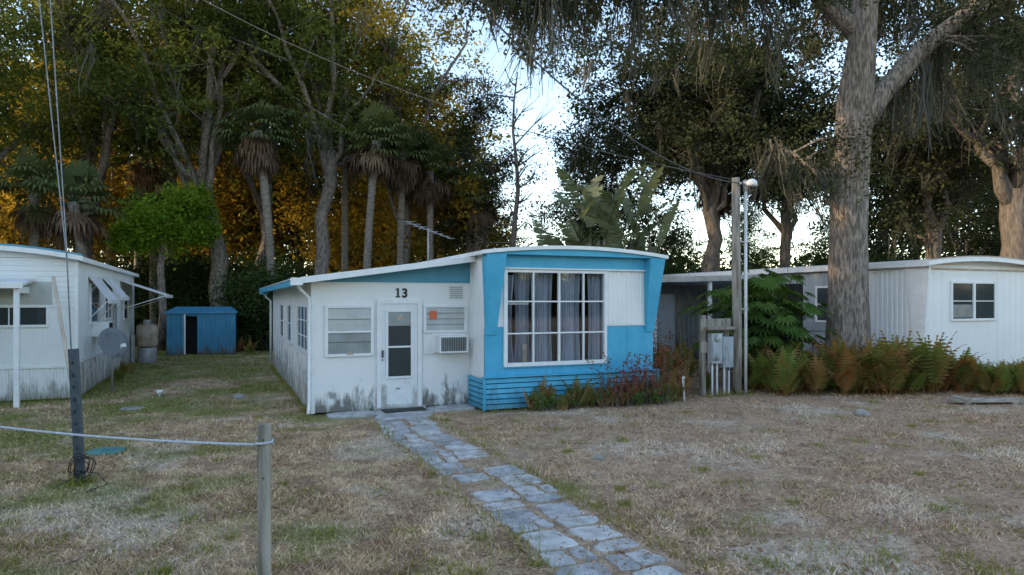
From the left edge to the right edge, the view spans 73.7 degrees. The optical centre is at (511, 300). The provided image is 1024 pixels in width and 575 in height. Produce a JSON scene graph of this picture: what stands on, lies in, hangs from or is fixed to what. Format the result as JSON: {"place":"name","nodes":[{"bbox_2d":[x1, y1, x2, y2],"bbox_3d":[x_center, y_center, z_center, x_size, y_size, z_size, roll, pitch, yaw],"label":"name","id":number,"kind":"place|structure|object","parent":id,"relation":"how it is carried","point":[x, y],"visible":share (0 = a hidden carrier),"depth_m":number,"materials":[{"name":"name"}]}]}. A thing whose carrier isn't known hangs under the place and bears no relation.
{"place":"outdoors","nodes":[
{"label":"outdoors","id":0,"kind":"place"},
{"bbox_2d":[0,0,1022,275],"label":"sky","id":1,"kind":"structure","parent":0,"point":[553,117],"materials":[{"name":"white"}]},
{"bbox_2d":[0,345,1023,574],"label":"ground","id":2,"kind":"structure","parent":0,"point":[556,415],"depth_m":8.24,"materials":[{"name":"brown plant"}]},
{"bbox_2d":[0,278,34,407],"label":"porch awning","id":3,"kind":"object","parent":2,"relation":"on","point":[16,284],"visible":1,"depth_m":13.33,"materials":[{"name":"metal"}]},
{"bbox_2d":[0,36,41,246],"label":"live oak tree","id":4,"kind":"object","parent":2,"relation":"on","point":[9,199],"visible":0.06,"depth_m":44.71,"materials":[{"name":"orange plant"}]},
{"bbox_2d":[0,257,78,400],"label":"front wall","id":5,"kind":"structure","parent":2,"relation":"on","point":[43,370],"depth_m":14.34,"materials":[{"name":"white"}]},
{"bbox_2d":[0,281,51,327],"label":"front window","id":6,"kind":"structure","parent":5,"relation":"attached to","point":[36,315],"depth_m":14.24,"materials":[{"name":"white glass"}]},
{"bbox_2d":[0,144,84,246],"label":"sabal palm tree","id":7,"kind":"object","parent":2,"relation":"on","point":[24,170],"visible":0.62,"depth_m":26.69,"materials":[{"name":"green plant"}]},
{"bbox_2d":[39,0,71,377],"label":"guy wire","id":8,"kind":"object","parent":2,"relation":"on","point":[64,342],"visible":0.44,"depth_m":8.51,"materials":[{"name":"beige paint"}]},
{"bbox_2d":[0,58,110,247],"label":"live oak tree","id":9,"kind":"object","parent":2,"relation":"on","point":[17,202],"visible":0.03,"depth_m":45.72,"materials":[{"name":"orange plant"}]},
{"bbox_2d":[0,2,133,266],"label":"live oak tree","id":10,"kind":"object","parent":2,"relation":"on","point":[6,159],"visible":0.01,"depth_m":45.03,"materials":[{"name":"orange plant"}]},
{"bbox_2d":[11,159,126,257],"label":"sabal palm tree","id":11,"kind":"object","parent":2,"relation":"on","point":[77,219],"visible":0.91,"depth_m":25.12,"materials":[{"name":"green plant"}]},
{"bbox_2d":[0,0,143,195],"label":"live oak tree","id":12,"kind":"object","parent":2,"relation":"on","point":[7,150],"visible":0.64,"depth_m":27.93,"materials":[{"name":"green plant"}]},
{"bbox_2d":[53,348,106,492],"bbox_3d":[-4.830,1.375,7.695,0.525,1.653,0.386,0,0,16],"label":"steel post","id":13,"kind":"object","parent":2,"relation":"on","point":[79,457],"visible":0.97,"depth_m":7.80,"materials":[{"name":"grey metal"}]},
{"bbox_2d":[0,4,161,268],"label":"live oak tree","id":14,"kind":"object","parent":2,"relation":"on","point":[112,177],"visible":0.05,"depth_m":42.98,"materials":[{"name":"orange plant"}]},
{"bbox_2d":[0,0,208,259],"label":"live oak tree","id":15,"kind":"object","parent":2,"relation":"on","point":[88,152],"visible":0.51,"depth_m":30.94,"materials":[{"name":"green plant"}]},
{"bbox_2d":[86,447,125,455],"bbox_3d":[-5.629,2.078,9.460,0.480,0.045,0.480,0,0,-23],"label":"utility cover","id":16,"kind":"object","parent":2,"relation":"on","point":[96,451],"visible":0.96,"depth_m":9.40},
{"bbox_2d":[79,260,133,393],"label":"side wall","id":17,"kind":"structure","parent":2,"relation":"on","point":[95,362],"depth_m":16.69,"materials":[{"name":"metal"}]},
{"bbox_2d":[88,275,172,318],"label":"window awnings","id":18,"kind":"object","parent":17,"relation":"attached to","point":[105,290],"depth_m":17.78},
{"bbox_2d":[98,328,128,391],"bbox_3d":[-9.066,1.359,15.526,0.574,1.482,0.611,0,0,-23],"label":"satellite dish","id":19,"kind":"object","parent":2,"relation":"on","point":[113,343],"visible":1,"depth_m":15.64,"materials":[{"name":"grey paint"}]},
{"bbox_2d":[0,0,253,261],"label":"live oak tree","id":20,"kind":"object","parent":2,"relation":"on","point":[123,169],"depth_m":43.08,"materials":[{"name":"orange plant"}]},
{"bbox_2d":[0,422,273,574],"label":"rope fence","id":21,"kind":"object","parent":2,"relation":"on","point":[264,442],"visible":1,"depth_m":4.47,"materials":[{"name":"grey wood"}]},
{"bbox_2d":[108,125,175,300],"bbox_3d":[-19.028,-3.480,35.008,3.629,11.262,3.207,0,0,33],"label":"sabal palm tree","id":22,"kind":"object","parent":2,"relation":"on","point":[147,177],"visible":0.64,"depth_m":34.68,"materials":[{"name":"green plant"}]},
{"bbox_2d":[109,181,179,325],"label":"sabal palm tree","id":23,"kind":"object","parent":2,"relation":"on","point":[153,318],"visible":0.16,"depth_m":30.84,"materials":[{"name":"green plant"}]},
{"bbox_2d":[131,320,157,363],"bbox_3d":[-12.451,1.375,23.164,0.780,1.450,0.675,0,0,-23],"label":"propane tank","id":24,"kind":"object","parent":2,"relation":"on","point":[147,337],"visible":0.9,"depth_m":22.93,"materials":[{"name":"metal"}]},
{"bbox_2d":[0,0,314,306],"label":"live oak tree","id":25,"kind":"object","parent":2,"relation":"on","point":[141,109],"visible":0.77,"depth_m":28.94,"materials":[{"name":"green plant"}]},
{"bbox_2d":[99,169,230,350],"bbox_3d":[-14.443,-1.742,28.494,4.825,7.710,4.286,0,0,-8],"label":"citrus tree","id":26,"kind":"object","parent":2,"relation":"on","point":[191,225],"visible":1,"depth_m":28.28,"materials":[{"name":"green plant"}]},
{"bbox_2d":[46,0,310,270],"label":"live oak tree","id":27,"kind":"object","parent":2,"relation":"on","point":[173,180],"visible":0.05,"depth_m":35.73,"materials":[{"name":"green plant"}]},
{"bbox_2d":[66,5,305,262],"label":"live oak tree","id":28,"kind":"object","parent":2,"relation":"on","point":[232,169],"visible":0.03,"depth_m":42.00,"materials":[{"name":"orange plant"}]},
{"bbox_2d":[164,307,237,354],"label":"garden shed","id":29,"kind":"structure","parent":2,"relation":"on","point":[204,330],"depth_m":26.58,"materials":[{"name":"blue metal"}]},
{"bbox_2d":[100,244,309,351],"bbox_3d":[-13.798,-0.355,32.403,12.249,5.103,7.648,0,0,25],"label":"hedge","id":30,"kind":"object","parent":2,"relation":"on","point":[248,302],"visible":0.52,"depth_m":30.79,"materials":[{"name":"green plant"}]},
{"bbox_2d":[157,52,339,262],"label":"live oak tree","id":31,"kind":"object","parent":2,"relation":"on","point":[285,236],"visible":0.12,"depth_m":42.08,"materials":[{"name":"orange plant"}]},
{"bbox_2d":[206,99,302,348],"bbox_3d":[-10.706,-3.230,28.812,3.594,10.764,3.407,0,0,24],"label":"sabal palm tree","id":32,"kind":"object","parent":2,"relation":"on","point":[255,151],"visible":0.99,"depth_m":28.51,"materials":[{"name":"green plant"}]},
{"bbox_2d":[149,1,361,266],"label":"live oak tree","id":33,"kind":"object","parent":2,"relation":"on","point":[251,183],"visible":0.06,"depth_m":36.66,"materials":[{"name":"green plant"}]},
{"bbox_2d":[0,138,525,272],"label":"sunlit understory","id":34,"kind":"object","parent":2,"relation":"on","point":[387,255],"visible":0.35,"depth_m":38.52,"materials":[{"name":"orange plant"}]},
{"bbox_2d":[185,2,368,272],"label":"live oak tree","id":35,"kind":"object","parent":2,"relation":"on","point":[311,182],"visible":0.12,"depth_m":42.94,"materials":[{"name":"orange plant"}]},
{"bbox_2d":[259,278,310,414],"bbox_3d":[-5.836,0.829,17.056,0.385,2.468,11.080,0,0,-23],"label":"gutter and downspouts","id":36,"kind":"object","parent":2,"relation":"on","point":[293,282],"visible":1,"depth_m":12.40,"materials":[{"name":"blue paint"}]},
{"bbox_2d":[108,0,463,274],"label":"live oak tree","id":37,"kind":"object","parent":2,"relation":"on","point":[319,30],"visible":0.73,"depth_m":30.58,"materials":[{"name":"green plant"}]},
{"bbox_2d":[273,283,310,413],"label":"side wall","id":38,"kind":"structure","parent":2,"relation":"on","point":[290,333],"depth_m":15.83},
{"bbox_2d":[279,63,408,275],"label":"live oak tree","id":39,"kind":"object","parent":2,"relation":"on","point":[309,231],"depth_m":57.89,"materials":[{"name":"orange plant"}]},
{"bbox_2d":[282,64,419,241],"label":"live oak tree","id":40,"kind":"object","parent":2,"relation":"on","point":[353,203],"depth_m":47.90,"materials":[{"name":"orange plant"}]},
{"bbox_2d":[323,98,381,271],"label":"sabal palm tree","id":41,"kind":"object","parent":2,"relation":"on","point":[344,217],"visible":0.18,"depth_m":33.85,"materials":[{"name":"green plant"}]},
{"bbox_2d":[335,101,417,268],"bbox_3d":[-5.747,-3.299,30.215,3.531,10.902,3.478,0,0,26],"label":"sabal palm tree","id":42,"kind":"object","parent":2,"relation":"on","point":[375,162],"visible":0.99,"depth_m":29.77,"materials":[{"name":"green plant"}]},
{"bbox_2d":[310,262,469,413],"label":"front wall","id":43,"kind":"structure","parent":2,"relation":"on","point":[350,381],"depth_m":12.91,"materials":[{"name":"white paint"}]},
{"bbox_2d":[325,305,373,356],"bbox_3d":[-3.024,0.560,12.711,0.895,0.960,0.064,0,0,-23],"label":"front window","id":44,"kind":"structure","parent":43,"relation":"attached to","point":[349,330],"depth_m":12.71,"materials":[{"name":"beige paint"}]},
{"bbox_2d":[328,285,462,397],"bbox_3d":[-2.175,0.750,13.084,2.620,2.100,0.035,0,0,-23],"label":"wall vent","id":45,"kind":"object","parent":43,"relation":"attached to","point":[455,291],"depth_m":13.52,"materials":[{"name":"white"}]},
{"bbox_2d":[373,300,425,409],"bbox_3d":[-2.147,1.017,13.043,1.000,2.074,0.150,0,0,-23],"label":"front door","id":46,"kind":"structure","parent":43,"relation":"attached to","point":[398,353],"depth_m":13.06,"materials":[{"name":"white"}]},
{"bbox_2d":[423,305,466,354],"bbox_3d":[-1.306,0.565,13.443,0.900,0.970,0.059,0,0,-23],"label":"front window","id":47,"kind":"structure","parent":43,"relation":"attached to","point":[443,318],"depth_m":13.40,"materials":[{"name":"white glass"}]},
{"bbox_2d":[432,332,467,352],"bbox_3d":[-1.178,0.830,13.345,0.700,0.400,0.320,0,0,-23],"label":"air conditioner","id":48,"kind":"object","parent":43,"relation":"attached to","point":[453,342],"visible":1,"depth_m":13.24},
{"bbox_2d":[281,0,521,263],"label":"live oak tree","id":49,"kind":"object","parent":2,"relation":"on","point":[365,20],"visible":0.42,"depth_m":34.09,"materials":[{"name":"green plant"}]},
{"bbox_2d":[368,122,438,264],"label":"sabal palm tree","id":50,"kind":"object","parent":2,"relation":"on","point":[403,181],"visible":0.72,"depth_m":32.74,"materials":[{"name":"green plant"}]},
{"bbox_2d":[323,26,519,262],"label":"live oak tree","id":51,"kind":"object","parent":2,"relation":"on","point":[486,136],"visible":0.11,"depth_m":46.21,"materials":[{"name":"green plant"}]},
{"bbox_2d":[397,140,464,260],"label":"sabal palm tree","id":52,"kind":"object","parent":2,"relation":"on","point":[430,191],"visible":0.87,"depth_m":33.82,"materials":[{"name":"green plant"}]},
{"bbox_2d":[340,65,535,262],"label":"live oak tree","id":53,"kind":"object","parent":2,"relation":"on","point":[451,251],"visible":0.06,"depth_m":44.92,"materials":[{"name":"green plant"}]},
{"bbox_2d":[114,335,762,392],"bbox_3d":[-4.894,1.480,18.628,21.194,1.240,8.157,0,0,35],"label":"wild fern clump","id":54,"kind":"object","parent":2,"relation":"on","point":[753,381],"visible":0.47,"depth_m":15.55,"materials":[{"name":"plant"}]},
{"bbox_2d":[383,69,554,258],"bbox_3d":[-2.376,-5.019,37.281,8.454,14.455,9.471,0,0,23],"label":"live oak tree","id":55,"kind":"object","parent":2,"relation":"on","point":[465,152],"visible":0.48,"depth_m":36.14,"materials":[{"name":"green plant"}]},
{"bbox_2d":[451,166,506,250],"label":"sabal palm tree","id":56,"kind":"object","parent":2,"relation":"on","point":[480,219],"visible":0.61,"depth_m":35.43,"materials":[{"name":"green plant"}]},
{"bbox_2d":[3,222,994,290],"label":"understory shrubs","id":57,"kind":"object","parent":2,"relation":"on","point":[818,260],"visible":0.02,"depth_m":39.18,"materials":[{"name":"green plant"}]},
{"bbox_2d":[488,211,531,248],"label":"live oak tree","id":58,"kind":"object","parent":2,"relation":"on","point":[521,238],"visible":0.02,"depth_m":61.01,"materials":[{"name":"green plant"}]},
{"bbox_2d":[468,63,553,246],"bbox_3d":[-0.098,-4.932,33.876,4.894,14.108,4.386,0,0,-23],"label":"bare tree","id":59,"kind":"object","parent":2,"relation":"on","point":[514,225],"visible":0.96,"depth_m":33.92,"materials":[{"name":"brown plant"}]},
{"bbox_2d":[0,359,1023,574],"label":"lawn weeds","id":60,"kind":"object","parent":2,"relation":"on","point":[167,570],"visible":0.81,"depth_m":6.76,"materials":[{"name":"plant"}]},
{"bbox_2d":[0,368,1023,574],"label":"fallen leaves","id":61,"kind":"object","parent":2,"relation":"on","point":[744,542],"visible":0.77,"depth_m":7.13,"materials":[{"name":"brown plant"}]},
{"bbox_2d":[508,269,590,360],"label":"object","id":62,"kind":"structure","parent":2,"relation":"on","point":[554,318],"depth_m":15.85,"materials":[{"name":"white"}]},
{"bbox_2d":[300,256,475,283],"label":"addition roof","id":63,"kind":"structure","parent":62,"relation":"on","point":[354,273],"depth_m":12.61,"materials":[{"name":"metal"}]},
{"bbox_2d":[398,221,454,260],"bbox_3d":[-1.856,-1.248,15.472,1.206,1.097,0.858,0,0,-34],"label":"tv antenna","id":64,"kind":"object","parent":63,"relation":"on","point":[428,233],"visible":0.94,"depth_m":15.48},
{"bbox_2d":[470,254,483,378],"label":"side wall","id":65,"kind":"structure","parent":62,"relation":"on","point":[476,327],"depth_m":13.33,"materials":[{"name":"white paint"}]},
{"bbox_2d":[419,246,668,262],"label":"trailer roof","id":66,"kind":"structure","parent":62,"relation":"on","point":[585,251],"depth_m":13.36,"materials":[{"name":"white paint"}]},
{"bbox_2d":[482,254,664,376],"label":"wall","id":67,"kind":"structure","parent":62,"relation":"attached to","point":[633,289],"depth_m":13.94,"materials":[{"name":"blue paint"}]},
{"bbox_2d":[508,272,601,362],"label":"curtains","id":68,"kind":"object","parent":67,"relation":"attached to","point":[569,291],"visible":0.74,"depth_m":13.60,"materials":[{"name":"fabric"}]},
{"bbox_2d":[503,269,606,366],"bbox_3d":[0.879,0.335,13.469,2.264,1.870,0.110,0,0,-23],"label":"bay window","id":69,"kind":"structure","parent":67,"relation":"attached to","point":[506,302],"depth_m":13.46,"materials":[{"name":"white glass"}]},
{"bbox_2d":[468,369,659,410],"bbox_3d":[1.099,1.758,13.943,3.940,0.645,0.950,0,0,-23],"label":"skirting","id":70,"kind":"object","parent":2,"relation":"on","point":[491,393],"visible":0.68,"depth_m":13.14,"materials":[{"name":"blue paint"}]},
{"bbox_2d":[527,383,609,411],"bbox_3d":[1.094,1.845,13.265,1.974,0.522,0.820,0,0,-23],"label":"weed patch","id":71,"kind":"object","parent":2,"relation":"on","point":[551,399],"visible":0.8,"depth_m":13.10,"materials":[{"name":"green plant"}]},
{"bbox_2d":[503,77,672,244],"bbox_3d":[4.908,-5.165,37.087,9.352,14.743,10.725,0,0,-40],"label":"live oak tree","id":72,"kind":"object","parent":2,"relation":"on","point":[577,156],"visible":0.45,"depth_m":36.59,"materials":[{"name":"green plant"}]},
{"bbox_2d":[520,365,693,411],"bbox_3d":[1.987,1.720,13.824,4.137,0.759,1.264,0,0,-23],"label":"brown fern clump","id":73,"kind":"object","parent":2,"relation":"on","point":[564,403],"visible":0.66,"depth_m":13.46,"materials":[{"name":"plant"}]},
{"bbox_2d":[531,164,690,253],"bbox_3d":[3.997,-1.612,25.660,6.327,7.424,6.379,0,0,-23],"label":"giant bird of paradise","id":74,"kind":"object","parent":2,"relation":"on","point":[591,213],"visible":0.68,"depth_m":25.15,"materials":[{"name":"green plant"}]},
{"bbox_2d":[586,351,674,407],"bbox_3d":[2.415,1.549,13.716,1.991,1.110,0.814,0,0,-23],"label":"weed patch","id":75,"kind":"object","parent":2,"relation":"on","point":[637,378],"visible":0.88,"depth_m":13.63,"materials":[{"name":"red plant"}]},
{"bbox_2d":[587,183,697,272],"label":"live oak tree","id":76,"kind":"object","parent":2,"relation":"on","point":[669,240],"visible":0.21,"depth_m":44.27,"materials":[{"name":"green plant"}]},
{"bbox_2d":[631,383,680,405],"bbox_3d":[2.809,1.884,13.748,1.264,0.443,0.700,0,0,-23],"label":"weed patch","id":77,"kind":"object","parent":2,"relation":"on","point":[658,398],"visible":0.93,"depth_m":13.72,"materials":[{"name":"green plant"}]},
{"bbox_2d":[653,338,695,402],"bbox_3d":[3.308,1.402,14.498,0.872,1.402,1.144,0,0,-23],"label":"weed patch","id":78,"kind":"object","parent":2,"relation":"on","point":[665,360],"visible":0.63,"depth_m":14.23,"materials":[{"name":"brown plant"}]},
{"bbox_2d":[653,305,697,376],"bbox_3d":[3.337,1.065,15.450,1.338,2.072,1.432,0,0,-39],"label":"weed patch","id":79,"kind":"object","parent":2,"relation":"on","point":[655,350],"visible":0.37,"depth_m":15.33,"materials":[{"name":"brown plant"}]},
{"bbox_2d":[646,212,723,267],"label":"live oak tree","id":80,"kind":"object","parent":2,"relation":"on","point":[690,240],"visible":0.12,"depth_m":62.25,"materials":[{"name":"green plant"}]},
{"bbox_2d":[542,1,847,271],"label":"live oak tree","id":81,"kind":"object","parent":2,"relation":"on","point":[689,129],"visible":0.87,"depth_m":29.91,"materials":[{"name":"green plant"}]},
{"bbox_2d":[393,0,1023,389],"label":"live oak tree","id":82,"kind":"object","parent":2,"relation":"on","point":[864,99],"visible":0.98,"depth_m":16.62,"materials":[{"name":"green plant"}]},
{"bbox_2d":[653,274,772,373],"bbox_3d":[4.341,0.654,23.428,4.540,2.891,8.260,0,0,-23],"label":"carport","id":83,"kind":"object","parent":2,"relation":"on","point":[673,300],"visible":0.23,"depth_m":23.14,"materials":[{"name":"metal"}]},
{"bbox_2d":[699,315,736,395],"bbox_3d":[4.557,1.210,15.073,0.849,1.780,0.412,0,0,-23],"label":"electric meter rack","id":84,"kind":"object","parent":2,"relation":"on","point":[718,347],"visible":0.96,"depth_m":15.06,"materials":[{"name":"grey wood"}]},
{"bbox_2d":[666,242,813,271],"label":"shrubs","id":85,"kind":"object","parent":2,"relation":"on","point":[750,267],"depth_m":29.82,"materials":[{"name":"green plant"}]},
{"bbox_2d":[731,177,757,394],"bbox_3d":[5.196,-0.275,15.257,0.555,4.951,0.257,0,0,16],"label":"utility pole","id":86,"kind":"object","parent":2,"relation":"on","point":[737,308],"visible":0.94,"depth_m":15.23,"materials":[{"name":"grey wood"}]},
{"bbox_2d":[204,0,738,183],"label":"power line","id":87,"kind":"object","parent":86,"relation":"attached to","point":[520,47],"visible":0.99,"depth_m":15.42,"materials":[{"name":"rubber"}]},
{"bbox_2d":[676,267,840,370],"bbox_3d":[6.263,0.622,17.272,3.843,2.962,3.511,0,0,-23],"label":"philodendron bush","id":88,"kind":"object","parent":2,"relation":"on","point":[765,326],"visible":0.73,"depth_m":16.55,"materials":[{"name":"green plant"}]},
{"bbox_2d":[721,197,798,269],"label":"live oak tree","id":89,"kind":"object","parent":2,"relation":"on","point":[753,247],"visible":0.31,"depth_m":57.21,"materials":[{"name":"green plant"}]},
{"bbox_2d":[672,44,905,267],"bbox_3d":[13.291,-5.428,33.587,10.936,15.281,11.925,0,0,-23],"label":"live oak tree","id":90,"kind":"object","parent":2,"relation":"on","point":[807,85],"visible":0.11,"depth_m":32.64,"materials":[{"name":"green plant"}]},
{"bbox_2d":[661,265,930,359],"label":"side wall","id":91,"kind":"structure","parent":2,"relation":"on","point":[898,301],"depth_m":17.47,"materials":[{"name":"grey"}]},
{"bbox_2d":[663,256,1023,276],"bbox_3d":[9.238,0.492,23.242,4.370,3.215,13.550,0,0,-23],"label":"roof","id":92,"kind":"structure","parent":91,"relation":"on","point":[986,260],"depth_m":17.40,"materials":[{"name":"beige paint"}]},
{"bbox_2d":[792,218,897,265],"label":"live oak tree","id":93,"kind":"object","parent":2,"relation":"on","point":[822,243],"visible":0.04,"depth_m":65.29,"materials":[{"name":"green plant"}]},
{"bbox_2d":[855,409,870,416],"bbox_3d":[6.411,2.074,12.483,0.264,0.193,0.262,0,0,25],"label":"rock","id":94,"kind":"object","parent":2,"relation":"on","point":[862,412],"visible":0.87,"depth_m":12.41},
{"bbox_2d":[719,330,1023,396],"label":"fern bed","id":95,"kind":"object","parent":2,"relation":"on","point":[881,367],"visible":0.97,"depth_m":15.12,"materials":[{"name":"plant"}]},
{"bbox_2d":[779,127,992,261],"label":"live oak tree","id":96,"kind":"object","parent":2,"relation":"on","point":[871,235],"visible":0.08,"depth_m":43.73,"materials":[{"name":"green plant"}]},
{"bbox_2d":[805,6,1022,260],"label":"live oak tree","id":97,"kind":"object","parent":2,"relation":"on","point":[930,226],"visible":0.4,"depth_m":30.55,"materials":[{"name":"green plant"}]},
{"bbox_2d":[833,42,998,258],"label":"live oak tree","id":98,"kind":"object","parent":2,"relation":"on","point":[917,196],"visible":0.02,"depth_m":59.52,"materials":[{"name":"green plant"}]},
{"bbox_2d":[819,0,1023,258],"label":"live oak tree","id":99,"kind":"object","parent":2,"relation":"on","point":[994,155],"visible":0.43,"depth_m":26.60,"materials":[{"name":"green plant"}]},
{"bbox_2d":[896,164,1000,258],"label":"live oak tree","id":100,"kind":"object","parent":2,"relation":"on","point":[985,242],"visible":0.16,"depth_m":50.20,"materials":[{"name":"green plant"}]},
{"bbox_2d":[925,264,1023,367],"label":"front wall","id":101,"kind":"structure","parent":2,"relation":"on","point":[979,309],"depth_m":17.29,"materials":[{"name":"metal"}]},
{"bbox_2d":[952,125,1000,255],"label":"live oak tree","id":102,"kind":"object","parent":2,"relation":"on","point":[981,227],"visible":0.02,"depth_m":58.86,"materials":[{"name":"green plant"}]},
{"bbox_2d":[954,121,1016,251],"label":"live oak tree","id":103,"kind":"object","parent":2,"relation":"on","point":[991,198],"visible":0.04,"depth_m":44.42,"materials":[{"name":"green plant"}]},
{"bbox_2d":[948,395,1023,404],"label":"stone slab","id":104,"kind":"object","parent":2,"relation":"on","point":[962,400],"visible":0.97,"depth_m":13.75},
{"bbox_2d":[326,404,711,574],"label":"stone path","id":105,"kind":"structure","parent":0,"point":[553,511],"depth_m":7.01,"materials":[{"name":"stone"}]},
{"bbox_2d":[381,407,427,412],"bbox_3d":[-2.017,2.044,12.788,0.800,0.018,0.360,0,0,-23],"label":"doormat","id":106,"kind":"object","parent":105,"relation":"on","point":[392,410],"visible":1,"depth_m":12.76,"materials":[{"name":"black rubber"}]},
{"bbox_2d":[683,177,749,271],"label":"sabal palm tree","id":107,"kind":"object","parent":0,"point":[727,209],"visible":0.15,"depth_m":35.86,"materials":[{"name":"green plant"}]},
{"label":"rear walls","id":108,"kind":"object","parent":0,"visible":0},
{"bbox_2d":[0,243,138,276],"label":"roof","id":109,"kind":"structure","parent":108,"relation":"on","point":[15,250],"depth_m":14.23,"materials":[{"name":"white"}]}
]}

